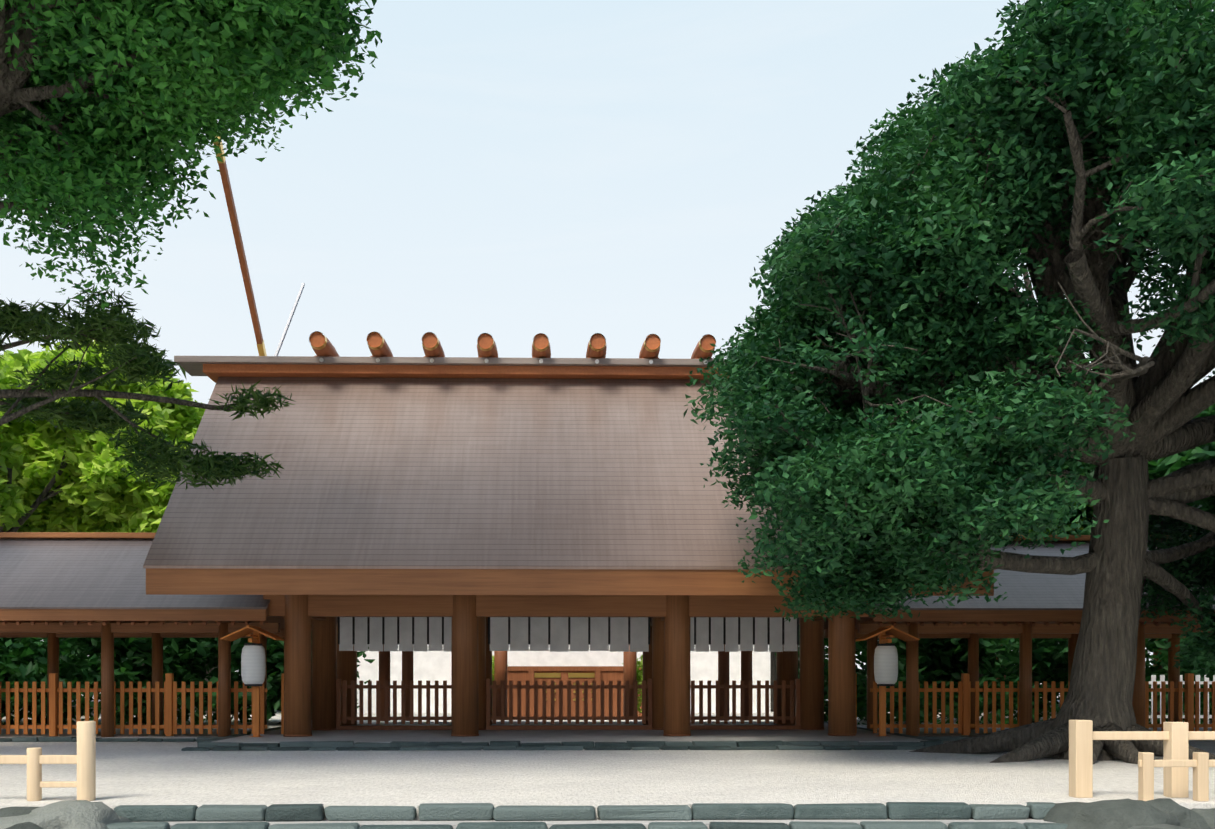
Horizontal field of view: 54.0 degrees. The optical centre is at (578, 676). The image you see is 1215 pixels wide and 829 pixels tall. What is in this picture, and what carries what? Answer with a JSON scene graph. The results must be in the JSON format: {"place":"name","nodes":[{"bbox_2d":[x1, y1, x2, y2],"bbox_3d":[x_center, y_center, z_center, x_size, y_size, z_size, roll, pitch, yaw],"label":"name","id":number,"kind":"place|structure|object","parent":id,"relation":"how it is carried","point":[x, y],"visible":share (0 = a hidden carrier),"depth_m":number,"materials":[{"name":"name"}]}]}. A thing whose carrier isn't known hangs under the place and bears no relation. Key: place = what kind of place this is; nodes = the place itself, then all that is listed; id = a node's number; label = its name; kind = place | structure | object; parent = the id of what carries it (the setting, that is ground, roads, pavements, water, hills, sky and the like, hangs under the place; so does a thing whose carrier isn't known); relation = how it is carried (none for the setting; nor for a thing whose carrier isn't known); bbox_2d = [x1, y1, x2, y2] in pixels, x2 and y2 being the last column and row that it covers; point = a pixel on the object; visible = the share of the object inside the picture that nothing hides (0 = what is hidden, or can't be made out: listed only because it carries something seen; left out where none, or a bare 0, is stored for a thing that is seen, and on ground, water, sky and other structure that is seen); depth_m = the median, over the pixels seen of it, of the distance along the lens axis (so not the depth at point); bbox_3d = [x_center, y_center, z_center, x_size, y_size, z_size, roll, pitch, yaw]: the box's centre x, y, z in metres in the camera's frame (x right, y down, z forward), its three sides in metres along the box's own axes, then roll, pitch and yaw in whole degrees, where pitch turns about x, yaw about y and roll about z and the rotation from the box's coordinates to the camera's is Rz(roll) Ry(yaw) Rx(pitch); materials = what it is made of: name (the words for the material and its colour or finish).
{"place":"outdoors","nodes":[
{"label":"outdoors","id":0,"kind":"place"},
{"bbox_2d":[0,283,295,489],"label":"pine tree","id":1,"kind":"object","parent":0,"point":[16,321],"depth_m":26.52,"materials":[{"name":"green plant"}]},
{"bbox_2d":[0,0,382,309],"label":"tree","id":2,"kind":"object","parent":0,"point":[270,62],"depth_m":19.19,"materials":[{"name":"green plant"}]},
{"bbox_2d":[0,683,1214,820],"bbox_3d":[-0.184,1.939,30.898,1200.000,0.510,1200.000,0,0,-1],"label":"ground","id":3,"kind":"structure","parent":0,"point":[149,773],"depth_m":19.96,"materials":[{"name":"beige gravel"}]},
{"bbox_2d":[12,450,41,486],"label":"tree","id":4,"kind":"object","parent":3,"relation":"on","point":[33,459],"visible":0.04,"depth_m":53.65,"materials":[{"name":"green plant"}]},
{"bbox_2d":[0,342,154,531],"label":"tree","id":5,"kind":"object","parent":3,"relation":"on","point":[46,475],"visible":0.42,"depth_m":51.06,"materials":[{"name":"green plant"}]},
{"bbox_2d":[0,339,183,707],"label":"tree","id":6,"kind":"object","parent":3,"relation":"on","point":[26,354],"depth_m":57.15,"materials":[{"name":"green plant"}]},
{"bbox_2d":[1,340,204,681],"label":"tree","id":7,"kind":"object","parent":3,"relation":"on","point":[158,417],"visible":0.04,"depth_m":50.31,"materials":[{"name":"green plant"}]},
{"bbox_2d":[44,377,217,713],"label":"tree","id":8,"kind":"object","parent":3,"relation":"on","point":[92,455],"visible":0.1,"depth_m":49.62,"materials":[{"name":"green plant"}]},
{"bbox_2d":[0,638,374,724],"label":"understory shrubs","id":9,"kind":"object","parent":3,"relation":"on","point":[22,660],"visible":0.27,"depth_m":40.16,"materials":[{"name":"green plant"}]},
{"bbox_2d":[181,721,942,750],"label":"platform kerb stones","id":10,"kind":"object","parent":3,"relation":"on","point":[207,745],"visible":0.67,"depth_m":27.62,"materials":[{"name":"grey stone"}]},
{"bbox_2d":[357,644,769,712],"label":"white walls","id":11,"kind":"structure","parent":3,"relation":"on","point":[432,667],"depth_m":48.88,"materials":[{"name":"white paint"}]},
{"bbox_2d":[379,644,751,720],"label":"columns","id":12,"kind":"structure","parent":3,"relation":"on","point":[629,666],"depth_m":41.46,"materials":[{"name":"brown wood"}]},
{"bbox_2d":[492,666,641,716],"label":"gate","id":13,"kind":"structure","parent":3,"relation":"on","point":[524,674],"depth_m":46.80,"materials":[{"name":"brown wood"}]},
{"bbox_2d":[534,673,594,700],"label":"panels","id":14,"kind":"object","parent":13,"relation":"attached to","point":[558,675],"visible":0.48,"depth_m":46.77,"materials":[{"name":"gold metal"}]},
{"bbox_2d":[492,655,642,714],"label":"shrub leaves","id":15,"kind":"object","parent":3,"relation":"on","point":[639,672],"visible":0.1,"depth_m":43.77,"materials":[{"name":"green plant"}]},
{"bbox_2d":[213,721,926,746],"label":"platform floor","id":16,"kind":"structure","parent":3,"relation":"on","point":[428,736],"depth_m":30.62,"materials":[{"name":"stone"}]},
{"bbox_2d":[220,625,283,736],"bbox_3d":[-8.220,0.199,30.166,1.386,2.970,1.160,0,0,-1],"label":"lantern stand","id":17,"kind":"object","parent":16,"relation":"on","point":[253,664],"visible":0.94,"depth_m":29.98,"materials":[{"name":"orange wood"}]},
{"bbox_2d":[336,679,800,729],"bbox_3d":[-0.265,0.789,34.497,13.400,1.470,0.260,0,0,-1],"label":"gate fence","id":18,"kind":"object","parent":16,"relation":"on","point":[586,687],"visible":0.92,"depth_m":34.43,"materials":[{"name":"brown wood"}]},
{"bbox_2d":[283,728,855,736],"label":"pillar bases","id":19,"kind":"object","parent":16,"relation":"on","point":[652,729],"visible":0.56,"depth_m":30.72,"materials":[{"name":"grey stone"}]},
{"bbox_2d":[284,595,855,734],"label":"gate pillars","id":20,"kind":"structure","parent":16,"relation":"on","point":[317,663],"depth_m":30.77,"materials":[{"name":"brown wood"}]},
{"bbox_2d":[263,595,871,625],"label":"hall beams","id":21,"kind":"structure","parent":20,"relation":"on","point":[322,607],"depth_m":30.71,"materials":[{"name":"brown wood"}]},
{"bbox_2d":[146,568,993,595],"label":"roof eave fascia","id":22,"kind":"structure","parent":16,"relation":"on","point":[175,581],"depth_m":28.04,"materials":[{"name":"brown wood"}]},
{"bbox_2d":[218,160,262,343],"bbox_3d":[-0.307,-10.753,32.382,17.450,5.126,5.856,0,0,-1],"label":"pole","id":23,"kind":"object","parent":22,"relation":"on","point":[239,245],"visible":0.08,"depth_m":31.47,"materials":[{"name":"brown wood"}]},
{"bbox_2d":[213,137,266,355],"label":"finial metal fittings","id":24,"kind":"object","parent":23,"relation":"attached to","point":[261,349],"visible":0.17,"depth_m":29.71,"materials":[{"name":"gold metal"}]},
{"bbox_2d":[203,364,825,382],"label":"ridge beam","id":25,"kind":"structure","parent":22,"relation":"on","point":[213,372],"depth_m":33.87,"materials":[{"name":"brown wood"}]},
{"bbox_2d":[274,283,304,355],"bbox_3d":[-0.223,-10.753,36.611,17.370,4.057,4.648,0,0,-1],"label":"lightning rod","id":26,"kind":"object","parent":25,"relation":"on","point":[289,321],"visible":0.32,"depth_m":36.57,"materials":[{"name":"grey metal"}]},
{"bbox_2d":[174,356,823,375],"bbox_3d":[-0.265,-8.927,34.497,22.200,0.178,1.600,0,0,-1],"label":"ridge cap","id":27,"kind":"object","parent":25,"relation":"on","point":[192,365],"visible":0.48,"depth_m":33.64,"materials":[{"name":"brown wood"}]},
{"bbox_2d":[310,332,714,358],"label":"ridge logs","id":28,"kind":"object","parent":27,"relation":"on","point":[485,341],"visible":0.4,"depth_m":33.25,"materials":[{"name":"brown wood"}]},
{"bbox_2d":[309,331,715,352],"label":"log end caps","id":29,"kind":"object","parent":28,"relation":"attached to","point":[482,349],"visible":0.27,"depth_m":33.13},
{"bbox_2d":[319,358,707,363],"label":"log supports","id":30,"kind":"object","parent":27,"relation":"attached to","point":[486,360],"visible":0.75,"depth_m":33.62,"materials":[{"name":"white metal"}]},
{"bbox_2d":[339,617,796,651],"bbox_3d":[-0.261,-1.250,34.289,13.176,1.052,0.015,0,0,-1],"label":"hanging curtain","id":31,"kind":"object","parent":22,"relation":"attached to","point":[578,634],"visible":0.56,"depth_m":34.28,"materials":[{"name":"white fabric"}]},
{"bbox_2d":[338,617,798,644],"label":"curtain stripes","id":32,"kind":"object","parent":22,"relation":"attached to","point":[724,630],"visible":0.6,"depth_m":34.27,"materials":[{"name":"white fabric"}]},
{"bbox_2d":[143,377,995,569],"bbox_3d":[-0.265,-5.625,34.497,20.080,6.183,12.880,0,0,-1],"label":"main roof","id":33,"kind":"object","parent":22,"relation":"on","point":[454,473],"visible":0.45,"depth_m":30.45,"materials":[{"name":"brown wood"}]},
{"bbox_2d":[107,802,1067,828],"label":"stair kerb stones","id":34,"kind":"object","parent":3,"relation":"on","point":[150,816],"visible":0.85,"depth_m":15.45,"materials":[{"name":"grey stone"}]},
{"bbox_2d":[12,638,1196,701],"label":"understory shrubs","id":35,"kind":"object","parent":3,"relation":"on","point":[859,658],"depth_m":75.41,"materials":[{"name":"green plant"}]},
{"bbox_2d":[0,728,1211,738],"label":"wing floor","id":36,"kind":"structure","parent":3,"relation":"on","point":[126,734],"depth_m":33.49,"materials":[{"name":"stone"}]},
{"bbox_2d":[0,673,1214,735],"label":"wooden fence","id":37,"kind":"object","parent":36,"relation":"on","point":[964,725],"visible":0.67,"depth_m":31.97,"materials":[{"name":"orange wood"}]},
{"bbox_2d":[0,532,1214,629],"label":"side roof","id":38,"kind":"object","parent":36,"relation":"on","point":[62,573],"visible":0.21,"depth_m":31.41,"materials":[{"name":"grey metal"}]},
{"bbox_2d":[855,626,919,735],"bbox_3d":[7.876,0.199,30.529,1.386,2.970,1.160,0,0,-1],"label":"lantern stand","id":39,"kind":"object","parent":36,"relation":"on","point":[885,664],"visible":0.94,"depth_m":30.34,"materials":[{"name":"orange wood"}]},
{"bbox_2d":[0,720,1214,800],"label":"fence","id":40,"kind":"object","parent":3,"relation":"on","point":[1175,763],"visible":0.92,"depth_m":16.23,"materials":[{"name":"beige wood"}]},
{"bbox_2d":[0,798,1214,828],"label":"rocks","id":41,"kind":"object","parent":3,"relation":"on","point":[1161,813],"visible":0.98,"depth_m":14.90,"materials":[{"name":"grey stone"}]},
{"bbox_2d":[0,736,1214,741],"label":"wing kerb stones","id":42,"kind":"object","parent":3,"relation":"on","point":[74,739],"visible":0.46,"depth_m":30.95,"materials":[{"name":"grey stone"}]},
{"bbox_2d":[770,652,775,711],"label":"tree wood","id":43,"kind":"object","parent":3,"relation":"on","point":[772,667],"depth_m":57.79,"materials":[{"name":"plant"}]},
{"bbox_2d":[683,0,1214,760],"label":"camphor tree","id":44,"kind":"object","parent":3,"relation":"on","point":[1159,122],"depth_m":21.18,"materials":[{"name":"green plant"}]},
{"bbox_2d":[909,718,1214,763],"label":"tree roots","id":45,"kind":"object","parent":44,"relation":"attached to","point":[1033,741],"visible":0.5,"depth_m":24.18,"materials":[{"name":"brown wood"}]},
{"bbox_2d":[775,523,1214,724],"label":"understory shrubs","id":46,"kind":"object","parent":3,"relation":"on","point":[942,659],"visible":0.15,"depth_m":42.89,"materials":[{"name":"green plant"}]},
{"bbox_2d":[950,501,1092,679],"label":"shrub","id":47,"kind":"object","parent":3,"relation":"on","point":[1089,511],"depth_m":54.53,"materials":[{"name":"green plant"}]},
{"bbox_2d":[979,501,1092,697],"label":"tree","id":48,"kind":"object","parent":3,"relation":"on","point":[1070,533],"depth_m":54.30,"materials":[{"name":"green plant"}]},
{"bbox_2d":[1048,404,1214,711],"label":"tree","id":49,"kind":"object","parent":3,"relation":"on","point":[1161,467],"visible":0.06,"depth_m":45.85,"materials":[{"name":"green plant"}]},
{"bbox_2d":[1149,675,1214,723],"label":"white fence","id":50,"kind":"object","parent":3,"relation":"on","point":[1162,677],"visible":0.21,"depth_m":39.95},
{"bbox_2d":[0,0,1214,671],"label":"sky","id":51,"kind":"structure","parent":0,"point":[513,172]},
{"bbox_2d":[168,819,1053,828],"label":"stair treads","id":52,"kind":"object","parent":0,"point":[645,823],"visible":0.2,"depth_m":15.41,"materials":[{"name":"grey stone"}]},
{"bbox_2d":[47,623,1179,736],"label":"corridor posts","id":53,"kind":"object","parent":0,"point":[224,686],"depth_m":32.08,"materials":[{"name":"brown wood"}]},
{"bbox_2d":[0,620,1210,637],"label":"wing beams","id":54,"kind":"structure","parent":53,"relation":"on","point":[41,629],"depth_m":32.05,"materials":[{"name":"brown wood"}]},
{"bbox_2d":[2,621,1200,625],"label":"wing rafters","id":55,"kind":"object","parent":54,"relation":"on","point":[262,623],"visible":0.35,"depth_m":30.43,"materials":[{"name":"brown wood"}]},
{"bbox_2d":[937,639,1161,716],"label":"roof columns","id":56,"kind":"structure","parent":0,"point":[1160,667],"depth_m":48.08,"materials":[{"name":"brown wood"}]}
]}

